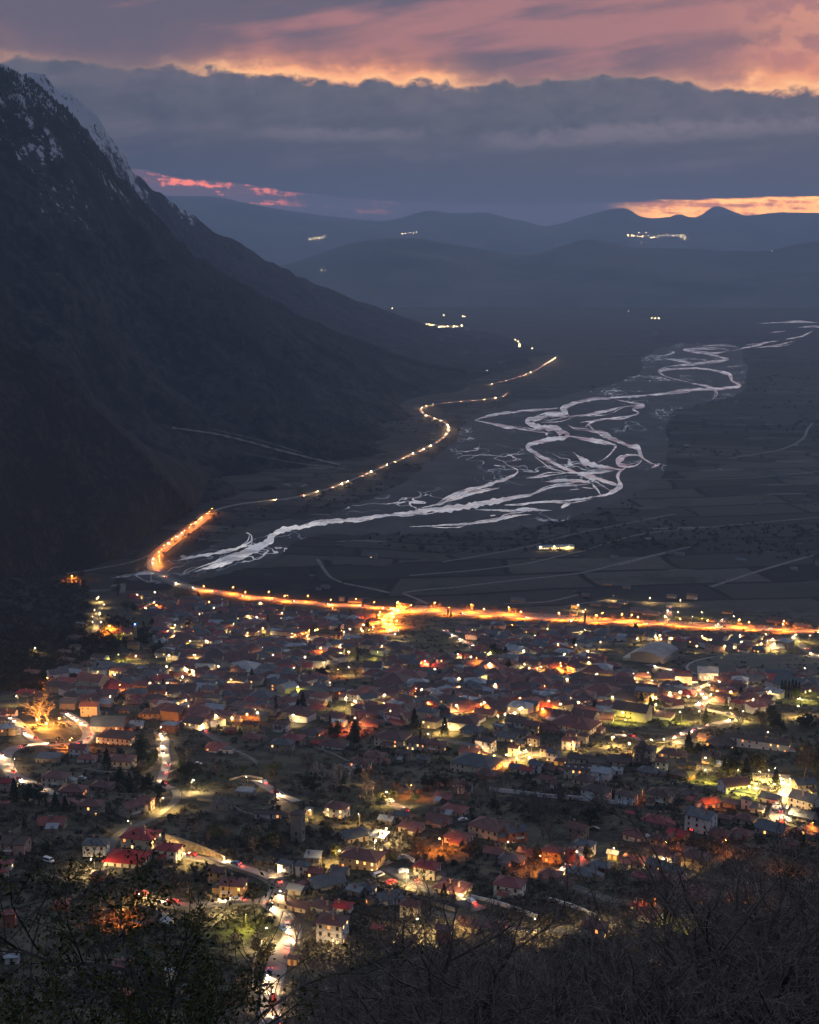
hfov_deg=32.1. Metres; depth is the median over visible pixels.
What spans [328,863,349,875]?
house
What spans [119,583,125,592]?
track
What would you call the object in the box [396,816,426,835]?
house
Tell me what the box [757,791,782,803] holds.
house
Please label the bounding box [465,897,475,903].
car
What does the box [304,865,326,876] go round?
house
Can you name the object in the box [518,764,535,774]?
house
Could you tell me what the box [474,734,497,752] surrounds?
house
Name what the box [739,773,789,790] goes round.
square
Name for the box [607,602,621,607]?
house
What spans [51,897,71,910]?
house
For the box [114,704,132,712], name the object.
house
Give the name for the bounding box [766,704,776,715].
evergreen tree
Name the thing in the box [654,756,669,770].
house
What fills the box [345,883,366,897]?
house
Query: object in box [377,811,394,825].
house
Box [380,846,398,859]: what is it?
house
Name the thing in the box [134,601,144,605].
house
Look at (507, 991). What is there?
bare tree
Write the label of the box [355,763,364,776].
evergreen tree
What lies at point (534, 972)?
bare tree
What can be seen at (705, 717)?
conifer tree
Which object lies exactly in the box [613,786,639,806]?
house
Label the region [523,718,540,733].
house
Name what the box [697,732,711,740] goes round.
house
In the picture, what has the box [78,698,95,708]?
house
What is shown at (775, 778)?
conifer tree
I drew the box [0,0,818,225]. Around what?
sky
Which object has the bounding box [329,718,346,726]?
house
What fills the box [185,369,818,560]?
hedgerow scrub
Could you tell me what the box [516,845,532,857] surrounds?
house
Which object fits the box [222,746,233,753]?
house
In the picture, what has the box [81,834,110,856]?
house
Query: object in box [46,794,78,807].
house
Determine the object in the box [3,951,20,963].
house
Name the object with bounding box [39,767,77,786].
house
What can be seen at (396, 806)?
road
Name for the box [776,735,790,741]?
house
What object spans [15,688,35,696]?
house
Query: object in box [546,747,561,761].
house
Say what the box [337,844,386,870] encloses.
house
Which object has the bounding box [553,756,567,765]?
house
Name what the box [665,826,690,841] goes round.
house
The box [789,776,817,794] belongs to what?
house
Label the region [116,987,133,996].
house
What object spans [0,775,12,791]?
house
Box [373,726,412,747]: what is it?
house
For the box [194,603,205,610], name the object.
house
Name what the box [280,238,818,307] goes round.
hills
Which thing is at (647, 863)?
house
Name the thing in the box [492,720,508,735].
house
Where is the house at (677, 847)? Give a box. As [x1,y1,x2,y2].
[671,842,694,855]
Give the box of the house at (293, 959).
[285,953,300,965]
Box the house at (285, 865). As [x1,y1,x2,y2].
[276,859,294,875]
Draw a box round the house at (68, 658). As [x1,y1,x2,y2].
[56,656,74,663]
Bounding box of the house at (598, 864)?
[587,857,614,872]
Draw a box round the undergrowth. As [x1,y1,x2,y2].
[0,599,818,1007]
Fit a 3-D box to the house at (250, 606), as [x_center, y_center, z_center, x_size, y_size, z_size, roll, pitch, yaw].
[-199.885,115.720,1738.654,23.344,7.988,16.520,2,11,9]
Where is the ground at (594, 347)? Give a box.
[0,307,818,1023]
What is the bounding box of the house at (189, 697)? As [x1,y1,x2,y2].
[175,691,193,701]
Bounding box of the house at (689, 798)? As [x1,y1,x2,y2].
[685,794,699,805]
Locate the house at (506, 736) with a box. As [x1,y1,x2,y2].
[496,730,520,741]
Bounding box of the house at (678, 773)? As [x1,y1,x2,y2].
[668,767,695,779]
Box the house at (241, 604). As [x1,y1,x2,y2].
[231,602,244,606]
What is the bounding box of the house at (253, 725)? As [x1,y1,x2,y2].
[242,719,264,734]
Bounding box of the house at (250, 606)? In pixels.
[245,603,253,609]
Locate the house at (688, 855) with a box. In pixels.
[681,847,711,871]
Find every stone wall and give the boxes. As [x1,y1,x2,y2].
[45,747,68,750]
[81,768,126,773]
[165,833,224,859]
[197,798,270,820]
[201,856,271,882]
[229,775,261,780]
[234,751,257,764]
[252,940,262,986]
[314,746,348,762]
[385,854,414,864]
[413,894,454,910]
[430,609,526,613]
[471,894,537,917]
[489,787,614,803]
[549,897,594,915]
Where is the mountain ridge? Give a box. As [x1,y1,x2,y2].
[0,64,558,366]
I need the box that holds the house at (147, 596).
[140,594,150,598]
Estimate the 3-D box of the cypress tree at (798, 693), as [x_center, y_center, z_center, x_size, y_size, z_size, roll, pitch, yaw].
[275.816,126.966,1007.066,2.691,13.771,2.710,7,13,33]
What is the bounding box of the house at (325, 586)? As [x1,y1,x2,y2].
[321,585,329,588]
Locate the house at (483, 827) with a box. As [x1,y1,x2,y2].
[466,812,511,840]
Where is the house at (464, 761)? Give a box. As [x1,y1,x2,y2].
[449,748,504,771]
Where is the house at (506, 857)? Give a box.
[496,849,528,867]
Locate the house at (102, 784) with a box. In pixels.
[89,777,115,790]
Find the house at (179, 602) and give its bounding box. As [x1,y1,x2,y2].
[175,599,200,605]
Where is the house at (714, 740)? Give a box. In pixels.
[704,733,736,748]
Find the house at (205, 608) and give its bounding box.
[197,604,217,612]
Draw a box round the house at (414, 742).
[404,734,430,750]
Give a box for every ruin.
[211,796,234,810]
[309,762,335,777]
[330,764,355,779]
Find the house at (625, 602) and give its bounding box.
[617,600,627,604]
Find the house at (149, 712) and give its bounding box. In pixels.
[138,707,161,719]
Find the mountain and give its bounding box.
[0,67,534,505]
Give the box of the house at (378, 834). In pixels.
[369,829,388,842]
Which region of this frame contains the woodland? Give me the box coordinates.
[0,570,157,690]
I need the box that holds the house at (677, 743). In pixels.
[673,739,694,748]
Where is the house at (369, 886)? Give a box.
[357,879,378,894]
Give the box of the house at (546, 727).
[539,719,565,733]
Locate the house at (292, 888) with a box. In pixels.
[286,880,307,895]
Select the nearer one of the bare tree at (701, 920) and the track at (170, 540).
the bare tree at (701, 920)
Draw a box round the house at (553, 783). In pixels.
[549,777,564,788]
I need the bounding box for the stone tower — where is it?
[288,809,306,842]
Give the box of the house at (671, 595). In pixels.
[666,594,676,597]
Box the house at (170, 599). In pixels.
[163,597,177,603]
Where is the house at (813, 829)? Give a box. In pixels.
[797,823,818,839]
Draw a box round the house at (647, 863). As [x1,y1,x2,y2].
[645,856,685,883]
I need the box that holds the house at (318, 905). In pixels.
[308,896,334,912]
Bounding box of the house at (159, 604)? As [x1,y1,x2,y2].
[151,602,163,607]
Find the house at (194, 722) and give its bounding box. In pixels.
[182,715,209,729]
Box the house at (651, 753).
[634,740,657,762]
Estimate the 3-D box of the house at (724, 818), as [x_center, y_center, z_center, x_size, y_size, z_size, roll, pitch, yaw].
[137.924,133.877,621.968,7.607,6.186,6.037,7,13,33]
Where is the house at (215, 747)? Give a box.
[204,740,229,752]
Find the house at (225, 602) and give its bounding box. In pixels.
[219,600,228,605]
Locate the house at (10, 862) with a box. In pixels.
[0,858,14,870]
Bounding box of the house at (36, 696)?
[33,692,48,699]
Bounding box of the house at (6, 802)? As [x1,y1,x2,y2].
[0,800,10,808]
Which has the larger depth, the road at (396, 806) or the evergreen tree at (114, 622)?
the evergreen tree at (114, 622)
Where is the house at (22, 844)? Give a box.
[0,831,32,856]
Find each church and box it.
[109,621,136,639]
[420,692,450,714]
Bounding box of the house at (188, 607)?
[176,605,191,610]
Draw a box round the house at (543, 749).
[539,744,552,756]
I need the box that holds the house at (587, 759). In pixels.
[567,752,610,765]
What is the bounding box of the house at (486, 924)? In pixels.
[483,919,509,934]
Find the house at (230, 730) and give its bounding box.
[224,725,235,733]
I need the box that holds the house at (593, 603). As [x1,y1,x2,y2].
[589,601,601,605]
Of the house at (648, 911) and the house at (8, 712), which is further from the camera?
the house at (8, 712)
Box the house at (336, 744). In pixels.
[317,737,349,749]
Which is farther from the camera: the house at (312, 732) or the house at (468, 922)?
the house at (312, 732)
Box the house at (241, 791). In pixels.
[234,786,256,796]
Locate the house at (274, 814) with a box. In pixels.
[253,808,288,818]
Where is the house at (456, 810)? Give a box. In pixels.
[439,801,469,816]
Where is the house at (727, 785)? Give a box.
[717,773,751,793]
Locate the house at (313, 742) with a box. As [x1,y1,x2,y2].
[310,738,322,746]
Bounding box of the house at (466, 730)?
[458,723,487,736]
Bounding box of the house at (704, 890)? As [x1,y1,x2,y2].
[679,884,719,904]
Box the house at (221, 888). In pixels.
[211,873,248,896]
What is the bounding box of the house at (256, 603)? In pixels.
[251,601,262,605]
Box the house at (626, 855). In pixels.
[619,850,647,870]
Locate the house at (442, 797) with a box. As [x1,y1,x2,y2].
[433,791,454,803]
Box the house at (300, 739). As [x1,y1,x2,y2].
[280,731,306,747]
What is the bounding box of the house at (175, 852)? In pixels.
[153,839,183,862]
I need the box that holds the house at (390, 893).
[371,888,404,905]
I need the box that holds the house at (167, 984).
[164,967,175,986]
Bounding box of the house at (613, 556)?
[610,555,618,558]
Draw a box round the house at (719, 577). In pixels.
[713,574,728,579]
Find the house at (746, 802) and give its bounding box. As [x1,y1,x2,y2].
[740,795,754,809]
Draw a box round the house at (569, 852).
[567,846,576,861]
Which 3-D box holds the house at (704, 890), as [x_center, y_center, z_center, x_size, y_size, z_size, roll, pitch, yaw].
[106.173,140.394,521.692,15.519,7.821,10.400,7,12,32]
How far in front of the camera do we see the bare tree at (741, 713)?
914.81 m
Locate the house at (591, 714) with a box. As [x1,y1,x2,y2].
[571,707,600,719]
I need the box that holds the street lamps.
[110,605,730,715]
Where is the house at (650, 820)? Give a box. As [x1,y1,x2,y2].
[639,811,676,828]
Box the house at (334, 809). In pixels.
[323,800,351,818]
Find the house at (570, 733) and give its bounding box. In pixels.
[564,729,578,737]
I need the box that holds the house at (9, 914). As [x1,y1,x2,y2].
[0,909,17,927]
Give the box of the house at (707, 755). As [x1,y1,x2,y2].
[701,751,726,766]
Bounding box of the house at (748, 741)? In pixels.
[724,732,795,751]
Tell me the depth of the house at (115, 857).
564.64 m
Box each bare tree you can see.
[18,698,46,722]
[31,686,55,721]
[41,825,57,839]
[90,813,99,825]
[148,713,167,735]
[202,831,211,842]
[205,935,430,1023]
[220,824,231,840]
[248,831,258,852]
[256,821,265,833]
[261,976,351,1023]
[270,780,282,799]
[270,982,329,1023]
[272,836,288,851]
[276,841,516,1023]
[281,904,328,950]
[281,958,373,1023]
[285,942,544,1023]
[289,949,405,1023]
[302,929,470,1023]
[307,826,602,1023]
[314,994,415,1023]
[317,991,479,1023]
[319,915,439,1023]
[327,781,336,792]
[339,945,522,1023]
[343,948,447,1022]
[344,979,384,1023]
[352,907,592,1023]
[355,970,414,1017]
[356,716,364,736]
[356,865,536,1023]
[357,759,374,777]
[357,771,369,782]
[357,939,464,1023]
[360,778,370,795]
[360,814,646,1023]
[360,886,621,1023]
[365,778,374,795]
[376,957,530,1023]
[379,950,543,1023]
[381,891,529,1022]
[383,962,502,1022]
[391,780,401,789]
[405,782,415,798]
[419,958,530,1023]
[444,889,608,1023]
[446,929,706,1023]
[447,776,456,790]
[448,908,634,1023]
[449,915,621,1021]
[456,783,469,798]
[459,962,530,1020]
[462,780,471,797]
[481,767,491,779]
[490,783,500,794]
[493,939,815,1023]
[496,910,798,1023]
[497,773,511,787]
[506,795,516,808]
[506,910,647,1023]
[515,938,791,1023]
[518,791,529,803]
[518,912,717,1023]
[519,776,529,792]
[531,788,545,801]
[531,927,611,1023]
[538,778,550,792]
[538,819,553,841]
[539,840,721,1023]
[540,892,732,1022]
[541,792,550,808]
[548,820,560,838]
[553,786,568,802]
[554,788,565,805]
[556,902,735,1023]
[559,917,818,1023]
[568,773,818,1023]
[569,821,788,1022]
[575,796,582,809]
[583,834,818,1000]
[594,796,818,1023]
[600,795,612,814]
[600,892,810,1023]
[602,871,818,1019]
[603,786,818,1023]
[620,738,639,759]
[634,734,648,763]
[643,847,813,1016]
[646,884,806,1019]
[650,814,818,1023]
[657,837,817,1020]
[673,836,818,1023]
[675,883,818,1006]
[688,919,803,1021]
[694,829,817,1023]
[709,925,818,1023]
[714,824,818,1019]
[718,907,817,1023]
[729,755,750,771]
[729,823,818,1021]
[735,708,747,723]
[741,870,818,1023]
[761,714,777,729]
[794,745,817,776]
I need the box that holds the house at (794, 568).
[790,566,798,570]
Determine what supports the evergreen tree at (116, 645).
on the ground at (594, 347)
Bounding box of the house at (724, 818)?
[717,810,734,824]
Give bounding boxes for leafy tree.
[251,936,276,962]
[268,829,284,846]
[328,843,342,859]
[375,789,386,802]
[385,850,398,863]
[387,787,397,798]
[489,643,502,654]
[536,844,543,857]
[691,742,702,753]
[717,746,744,775]
[746,749,770,772]
[794,738,818,775]
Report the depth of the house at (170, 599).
1773.06 m
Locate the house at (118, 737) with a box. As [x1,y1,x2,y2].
[95,727,139,745]
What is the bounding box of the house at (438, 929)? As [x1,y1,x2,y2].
[434,923,452,943]
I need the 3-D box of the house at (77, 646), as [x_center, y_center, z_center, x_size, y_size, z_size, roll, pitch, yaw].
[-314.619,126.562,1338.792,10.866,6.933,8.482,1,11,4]
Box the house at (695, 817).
[683,805,718,834]
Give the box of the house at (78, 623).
[74,620,88,627]
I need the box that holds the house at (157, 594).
[151,592,165,597]
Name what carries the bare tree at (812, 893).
on the ground at (594, 347)
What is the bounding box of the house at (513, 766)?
[508,761,521,771]
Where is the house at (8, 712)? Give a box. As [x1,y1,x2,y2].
[0,708,18,716]
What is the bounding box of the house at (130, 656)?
[125,653,144,659]
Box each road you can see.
[0,711,46,742]
[0,712,94,794]
[102,789,180,869]
[151,513,402,609]
[153,732,175,789]
[153,898,260,908]
[178,721,223,741]
[182,852,301,1023]
[212,393,506,510]
[250,779,301,802]
[259,688,285,696]
[377,865,485,911]
[379,801,410,814]
[381,609,405,632]
[403,605,817,632]
[432,911,566,934]
[435,739,508,762]
[442,630,475,645]
[488,358,555,384]
[504,752,542,765]
[557,881,622,902]
[560,856,587,875]
[578,641,639,648]
[606,600,690,603]
[612,724,712,742]
[645,664,672,671]
[661,605,671,624]
[678,648,728,653]
[693,680,741,724]
[715,618,727,626]
[749,686,815,701]
[768,779,790,823]
[790,634,818,657]
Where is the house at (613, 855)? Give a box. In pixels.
[606,849,619,859]
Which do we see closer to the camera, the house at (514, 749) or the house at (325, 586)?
the house at (514, 749)
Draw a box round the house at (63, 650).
[54,648,71,655]
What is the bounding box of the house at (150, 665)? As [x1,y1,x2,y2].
[147,662,161,667]
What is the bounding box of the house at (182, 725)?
[174,721,184,728]
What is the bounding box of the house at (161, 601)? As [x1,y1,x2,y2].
[153,599,166,602]
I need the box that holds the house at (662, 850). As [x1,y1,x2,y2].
[651,844,679,864]
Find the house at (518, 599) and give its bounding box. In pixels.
[510,597,525,602]
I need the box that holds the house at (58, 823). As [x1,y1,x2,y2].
[36,814,67,831]
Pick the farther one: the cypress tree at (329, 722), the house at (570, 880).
the cypress tree at (329, 722)
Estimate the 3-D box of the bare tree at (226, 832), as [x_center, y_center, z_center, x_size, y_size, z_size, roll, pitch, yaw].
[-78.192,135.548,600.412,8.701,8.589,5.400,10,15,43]
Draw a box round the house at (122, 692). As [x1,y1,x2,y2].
[119,689,126,696]
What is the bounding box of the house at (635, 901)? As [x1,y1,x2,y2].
[628,897,646,911]
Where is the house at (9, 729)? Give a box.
[0,721,19,735]
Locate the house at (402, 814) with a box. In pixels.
[393,808,410,820]
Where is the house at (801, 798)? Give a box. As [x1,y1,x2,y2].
[787,788,818,810]
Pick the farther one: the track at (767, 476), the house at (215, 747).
the track at (767, 476)
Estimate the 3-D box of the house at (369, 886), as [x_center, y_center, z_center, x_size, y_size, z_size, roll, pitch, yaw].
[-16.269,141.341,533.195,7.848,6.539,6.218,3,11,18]
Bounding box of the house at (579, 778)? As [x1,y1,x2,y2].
[571,772,597,783]
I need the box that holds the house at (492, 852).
[482,843,507,858]
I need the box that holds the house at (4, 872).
[0,868,9,877]
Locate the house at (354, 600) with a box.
[347,597,362,602]
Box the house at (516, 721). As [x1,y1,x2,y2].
[504,714,529,729]
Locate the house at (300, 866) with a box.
[293,860,312,877]
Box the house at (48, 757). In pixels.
[35,752,63,762]
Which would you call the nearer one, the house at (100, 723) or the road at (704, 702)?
the house at (100, 723)
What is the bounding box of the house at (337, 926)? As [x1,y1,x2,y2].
[315,908,350,943]
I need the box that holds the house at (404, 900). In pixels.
[398,896,421,917]
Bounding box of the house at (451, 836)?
[442,828,474,845]
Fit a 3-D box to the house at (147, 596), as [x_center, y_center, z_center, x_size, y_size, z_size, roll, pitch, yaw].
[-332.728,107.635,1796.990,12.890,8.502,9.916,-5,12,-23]
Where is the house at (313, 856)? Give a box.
[303,849,322,863]
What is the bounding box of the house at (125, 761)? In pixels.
[105,751,137,768]
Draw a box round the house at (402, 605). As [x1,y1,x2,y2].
[396,602,410,607]
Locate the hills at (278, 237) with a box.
[168,198,818,265]
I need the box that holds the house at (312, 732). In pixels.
[299,726,324,737]
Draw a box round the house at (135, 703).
[123,698,144,706]
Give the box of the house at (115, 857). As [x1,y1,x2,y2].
[102,847,152,868]
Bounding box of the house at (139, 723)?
[129,720,144,728]
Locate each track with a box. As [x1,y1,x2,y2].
[70,536,175,572]
[92,601,103,631]
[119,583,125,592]
[172,427,339,465]
[213,429,301,452]
[229,746,259,761]
[246,453,347,469]
[316,559,341,582]
[343,583,389,592]
[402,593,428,603]
[403,546,694,592]
[410,550,585,575]
[442,514,673,561]
[504,594,577,603]
[566,599,610,605]
[589,517,818,548]
[618,553,665,564]
[686,653,818,676]
[708,555,812,586]
[725,471,818,478]
[732,423,813,457]
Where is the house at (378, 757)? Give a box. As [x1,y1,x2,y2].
[362,750,390,764]
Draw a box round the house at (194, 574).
[189,572,199,577]
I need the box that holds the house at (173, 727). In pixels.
[160,721,179,732]
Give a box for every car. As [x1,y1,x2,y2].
[43,855,53,862]
[166,898,178,902]
[185,851,196,855]
[230,860,240,865]
[230,896,241,900]
[265,901,273,907]
[278,871,289,875]
[278,924,286,930]
[284,921,289,927]
[285,942,291,949]
[373,870,384,877]
[385,879,396,884]
[398,868,408,872]
[409,875,417,880]
[458,817,467,821]
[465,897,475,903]
[576,852,583,857]
[589,826,599,830]
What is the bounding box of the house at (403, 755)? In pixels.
[394,746,412,761]
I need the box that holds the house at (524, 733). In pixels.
[509,726,530,739]
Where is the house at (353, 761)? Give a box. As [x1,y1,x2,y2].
[344,754,372,770]
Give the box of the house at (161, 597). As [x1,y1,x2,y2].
[158,595,168,599]
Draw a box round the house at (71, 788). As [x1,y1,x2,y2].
[57,780,89,795]
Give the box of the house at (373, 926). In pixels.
[370,923,384,935]
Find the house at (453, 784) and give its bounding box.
[437,774,459,786]
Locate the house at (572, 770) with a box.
[563,761,591,778]
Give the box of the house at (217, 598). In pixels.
[211,597,223,599]
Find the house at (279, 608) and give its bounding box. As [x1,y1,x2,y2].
[271,604,285,611]
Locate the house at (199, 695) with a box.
[193,692,205,699]
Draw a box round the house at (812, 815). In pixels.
[788,806,818,822]
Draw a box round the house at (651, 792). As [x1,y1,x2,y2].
[645,786,675,805]
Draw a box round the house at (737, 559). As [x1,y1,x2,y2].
[735,557,746,561]
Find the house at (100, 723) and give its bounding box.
[89,711,133,731]
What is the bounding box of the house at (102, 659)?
[97,658,113,661]
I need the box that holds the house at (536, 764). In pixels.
[527,758,544,773]
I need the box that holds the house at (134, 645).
[127,640,139,649]
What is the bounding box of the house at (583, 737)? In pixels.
[577,731,589,743]
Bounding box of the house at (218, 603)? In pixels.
[210,600,222,607]
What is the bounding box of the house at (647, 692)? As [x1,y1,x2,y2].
[634,686,658,703]
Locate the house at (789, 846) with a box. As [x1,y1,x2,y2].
[780,837,801,849]
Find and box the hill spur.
[0,342,222,579]
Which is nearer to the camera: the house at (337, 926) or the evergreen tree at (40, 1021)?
the evergreen tree at (40, 1021)
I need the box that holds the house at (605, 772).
[590,764,612,782]
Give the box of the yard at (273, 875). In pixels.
[268,868,288,894]
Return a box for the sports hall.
[623,641,677,663]
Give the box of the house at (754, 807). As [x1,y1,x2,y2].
[749,803,766,812]
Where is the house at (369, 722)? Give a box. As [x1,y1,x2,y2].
[359,715,385,726]
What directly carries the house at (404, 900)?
on the ground at (594, 347)
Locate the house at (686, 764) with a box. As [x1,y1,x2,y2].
[676,759,698,769]
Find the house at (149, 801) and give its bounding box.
[142,793,155,810]
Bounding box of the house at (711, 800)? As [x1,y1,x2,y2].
[695,794,721,807]
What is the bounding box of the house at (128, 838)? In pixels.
[119,824,162,850]
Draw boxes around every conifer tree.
[8,778,20,801]
[20,817,28,830]
[50,791,59,808]
[60,795,69,811]
[100,748,112,770]
[299,692,307,706]
[348,718,360,742]
[407,708,420,728]
[439,717,449,736]
[439,883,447,898]
[637,692,644,703]
[647,696,655,713]
[682,731,693,752]
[700,708,709,724]
[709,752,715,765]
[739,756,752,784]
[769,768,781,790]
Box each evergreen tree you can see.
[0,820,426,1023]
[0,852,217,1023]
[0,861,278,1023]
[0,870,166,1023]
[0,960,309,1023]
[19,782,32,802]
[29,782,49,805]
[40,837,50,853]
[106,634,119,642]
[109,619,116,626]
[110,766,124,783]
[111,640,120,648]
[115,747,124,753]
[119,774,140,789]
[121,602,127,609]
[130,603,136,610]
[130,765,148,777]
[131,732,150,754]
[136,749,147,763]
[137,772,153,784]
[140,773,151,789]
[145,746,157,763]
[146,756,153,767]
[149,645,160,652]
[150,780,166,795]
[158,951,271,1023]
[176,758,185,767]
[176,762,192,777]
[186,761,200,770]
[206,818,224,840]
[238,765,248,773]
[240,826,260,845]
[264,826,278,839]
[265,760,281,774]
[265,818,278,830]
[301,770,318,783]
[308,781,321,791]
[315,666,329,673]
[329,720,341,736]
[335,624,340,632]
[337,785,342,793]
[339,776,345,784]
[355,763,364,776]
[410,789,422,801]
[420,772,432,786]
[430,775,437,786]
[434,772,453,787]
[459,774,478,786]
[490,795,501,808]
[506,659,513,666]
[515,771,531,784]
[556,781,566,796]
[570,813,577,821]
[580,803,602,821]
[583,843,593,855]
[653,699,665,709]
[754,709,763,719]
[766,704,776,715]
[769,712,781,728]
[779,721,787,729]
[796,712,813,727]
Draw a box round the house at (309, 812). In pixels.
[305,807,313,815]
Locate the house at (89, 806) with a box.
[75,795,105,815]
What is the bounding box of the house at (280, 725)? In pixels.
[272,719,290,732]
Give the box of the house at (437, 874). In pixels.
[412,856,446,880]
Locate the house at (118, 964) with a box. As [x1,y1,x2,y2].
[112,958,134,973]
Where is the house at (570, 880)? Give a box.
[561,877,573,886]
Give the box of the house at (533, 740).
[526,732,540,746]
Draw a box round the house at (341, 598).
[339,596,344,600]
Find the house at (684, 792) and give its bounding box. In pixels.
[679,787,700,798]
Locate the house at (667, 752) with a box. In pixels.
[658,747,689,758]
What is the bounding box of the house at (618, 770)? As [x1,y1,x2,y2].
[611,766,623,774]
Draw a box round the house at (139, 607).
[135,605,148,609]
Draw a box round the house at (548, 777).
[537,773,557,784]
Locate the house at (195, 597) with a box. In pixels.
[187,595,201,599]
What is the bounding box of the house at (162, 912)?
[130,906,173,926]
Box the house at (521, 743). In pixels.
[516,739,526,746]
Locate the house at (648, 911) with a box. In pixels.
[636,903,666,924]
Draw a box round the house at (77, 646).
[69,643,81,649]
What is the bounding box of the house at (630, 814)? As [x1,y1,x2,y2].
[625,809,635,818]
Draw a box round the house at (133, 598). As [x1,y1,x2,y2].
[128,594,141,601]
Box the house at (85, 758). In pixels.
[75,751,98,762]
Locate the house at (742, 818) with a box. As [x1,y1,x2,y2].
[734,812,757,824]
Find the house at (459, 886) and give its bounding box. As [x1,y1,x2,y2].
[431,876,473,896]
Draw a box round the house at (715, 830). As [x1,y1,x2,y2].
[708,825,732,839]
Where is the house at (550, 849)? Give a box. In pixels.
[540,841,566,863]
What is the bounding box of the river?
[113,320,818,577]
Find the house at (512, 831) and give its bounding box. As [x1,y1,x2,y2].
[497,823,528,842]
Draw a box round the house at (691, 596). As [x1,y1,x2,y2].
[686,593,697,599]
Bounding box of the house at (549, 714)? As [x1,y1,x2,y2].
[539,707,572,720]
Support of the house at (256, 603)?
on the ground at (594, 347)
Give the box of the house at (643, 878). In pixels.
[630,868,646,881]
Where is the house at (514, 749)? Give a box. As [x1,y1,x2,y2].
[507,741,519,756]
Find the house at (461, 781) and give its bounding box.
[457,778,473,793]
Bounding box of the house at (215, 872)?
[206,863,226,883]
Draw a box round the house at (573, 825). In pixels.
[565,819,589,841]
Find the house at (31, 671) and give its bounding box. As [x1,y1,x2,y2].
[24,667,40,674]
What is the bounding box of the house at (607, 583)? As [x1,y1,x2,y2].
[603,581,611,585]
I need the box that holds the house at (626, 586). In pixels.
[622,584,630,588]
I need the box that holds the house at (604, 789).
[579,782,612,798]
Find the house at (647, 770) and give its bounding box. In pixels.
[636,765,666,775]
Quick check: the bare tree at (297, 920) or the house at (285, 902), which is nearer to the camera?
the bare tree at (297, 920)
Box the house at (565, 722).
[549,712,605,735]
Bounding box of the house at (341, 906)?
[331,898,354,913]
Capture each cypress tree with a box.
[274,695,277,707]
[328,715,331,735]
[783,679,786,696]
[787,681,790,697]
[790,679,794,697]
[794,680,797,698]
[797,682,800,699]
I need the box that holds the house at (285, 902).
[272,892,310,912]
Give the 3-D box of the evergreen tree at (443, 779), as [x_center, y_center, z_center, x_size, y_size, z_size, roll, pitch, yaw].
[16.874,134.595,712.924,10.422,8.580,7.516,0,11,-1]
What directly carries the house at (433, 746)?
on the ground at (594, 347)
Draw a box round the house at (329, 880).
[297,870,347,891]
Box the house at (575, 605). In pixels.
[570,603,579,608]
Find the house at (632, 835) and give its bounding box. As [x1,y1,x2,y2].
[621,827,649,841]
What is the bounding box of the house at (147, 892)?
[132,889,148,900]
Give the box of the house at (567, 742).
[560,735,579,749]
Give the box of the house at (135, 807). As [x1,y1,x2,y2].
[118,797,147,817]
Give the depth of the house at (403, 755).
798.65 m
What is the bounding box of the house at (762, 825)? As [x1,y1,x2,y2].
[753,817,790,836]
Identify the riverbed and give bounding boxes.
[124,343,748,583]
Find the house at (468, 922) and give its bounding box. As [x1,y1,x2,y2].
[454,914,484,932]
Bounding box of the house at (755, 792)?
[731,787,760,798]
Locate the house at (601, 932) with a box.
[579,915,609,942]
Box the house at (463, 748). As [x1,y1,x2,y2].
[458,745,488,754]
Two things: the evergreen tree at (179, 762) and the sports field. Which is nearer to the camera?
the evergreen tree at (179, 762)
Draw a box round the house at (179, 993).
[173,984,186,995]
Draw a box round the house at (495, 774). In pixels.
[472,767,500,778]
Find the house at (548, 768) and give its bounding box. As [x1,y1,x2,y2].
[542,762,563,772]
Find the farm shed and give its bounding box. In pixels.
[536,544,573,549]
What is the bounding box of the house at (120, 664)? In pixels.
[115,661,135,666]
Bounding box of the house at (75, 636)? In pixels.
[66,634,82,641]
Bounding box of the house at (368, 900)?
[364,894,377,904]
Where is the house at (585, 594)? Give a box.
[581,593,589,596]
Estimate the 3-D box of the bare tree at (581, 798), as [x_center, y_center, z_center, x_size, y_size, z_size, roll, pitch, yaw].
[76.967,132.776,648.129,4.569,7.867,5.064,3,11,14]
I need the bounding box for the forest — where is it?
[0,65,466,488]
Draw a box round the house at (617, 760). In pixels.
[607,752,636,765]
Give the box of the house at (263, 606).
[257,604,270,608]
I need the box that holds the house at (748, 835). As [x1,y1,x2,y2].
[731,825,755,841]
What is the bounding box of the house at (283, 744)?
[269,735,295,751]
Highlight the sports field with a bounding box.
[688,653,818,675]
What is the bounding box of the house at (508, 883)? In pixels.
[492,874,526,899]
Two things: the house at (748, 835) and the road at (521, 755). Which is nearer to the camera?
the house at (748, 835)
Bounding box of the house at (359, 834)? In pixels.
[338,825,371,843]
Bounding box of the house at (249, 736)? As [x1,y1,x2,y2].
[241,730,267,742]
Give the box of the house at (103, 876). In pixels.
[88,867,107,881]
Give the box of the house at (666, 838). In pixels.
[647,831,669,845]
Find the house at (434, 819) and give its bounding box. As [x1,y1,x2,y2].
[424,809,452,828]
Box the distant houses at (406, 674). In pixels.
[46,474,818,729]
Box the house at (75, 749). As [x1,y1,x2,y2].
[68,742,89,756]
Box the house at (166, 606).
[160,604,175,608]
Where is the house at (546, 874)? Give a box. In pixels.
[537,867,563,882]
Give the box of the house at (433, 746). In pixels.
[423,737,446,752]
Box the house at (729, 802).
[722,795,740,808]
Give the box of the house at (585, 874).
[568,862,604,881]
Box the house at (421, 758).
[415,754,431,762]
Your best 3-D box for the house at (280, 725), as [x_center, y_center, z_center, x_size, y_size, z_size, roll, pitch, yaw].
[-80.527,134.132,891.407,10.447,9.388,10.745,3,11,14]
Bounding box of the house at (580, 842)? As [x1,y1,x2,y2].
[572,835,597,856]

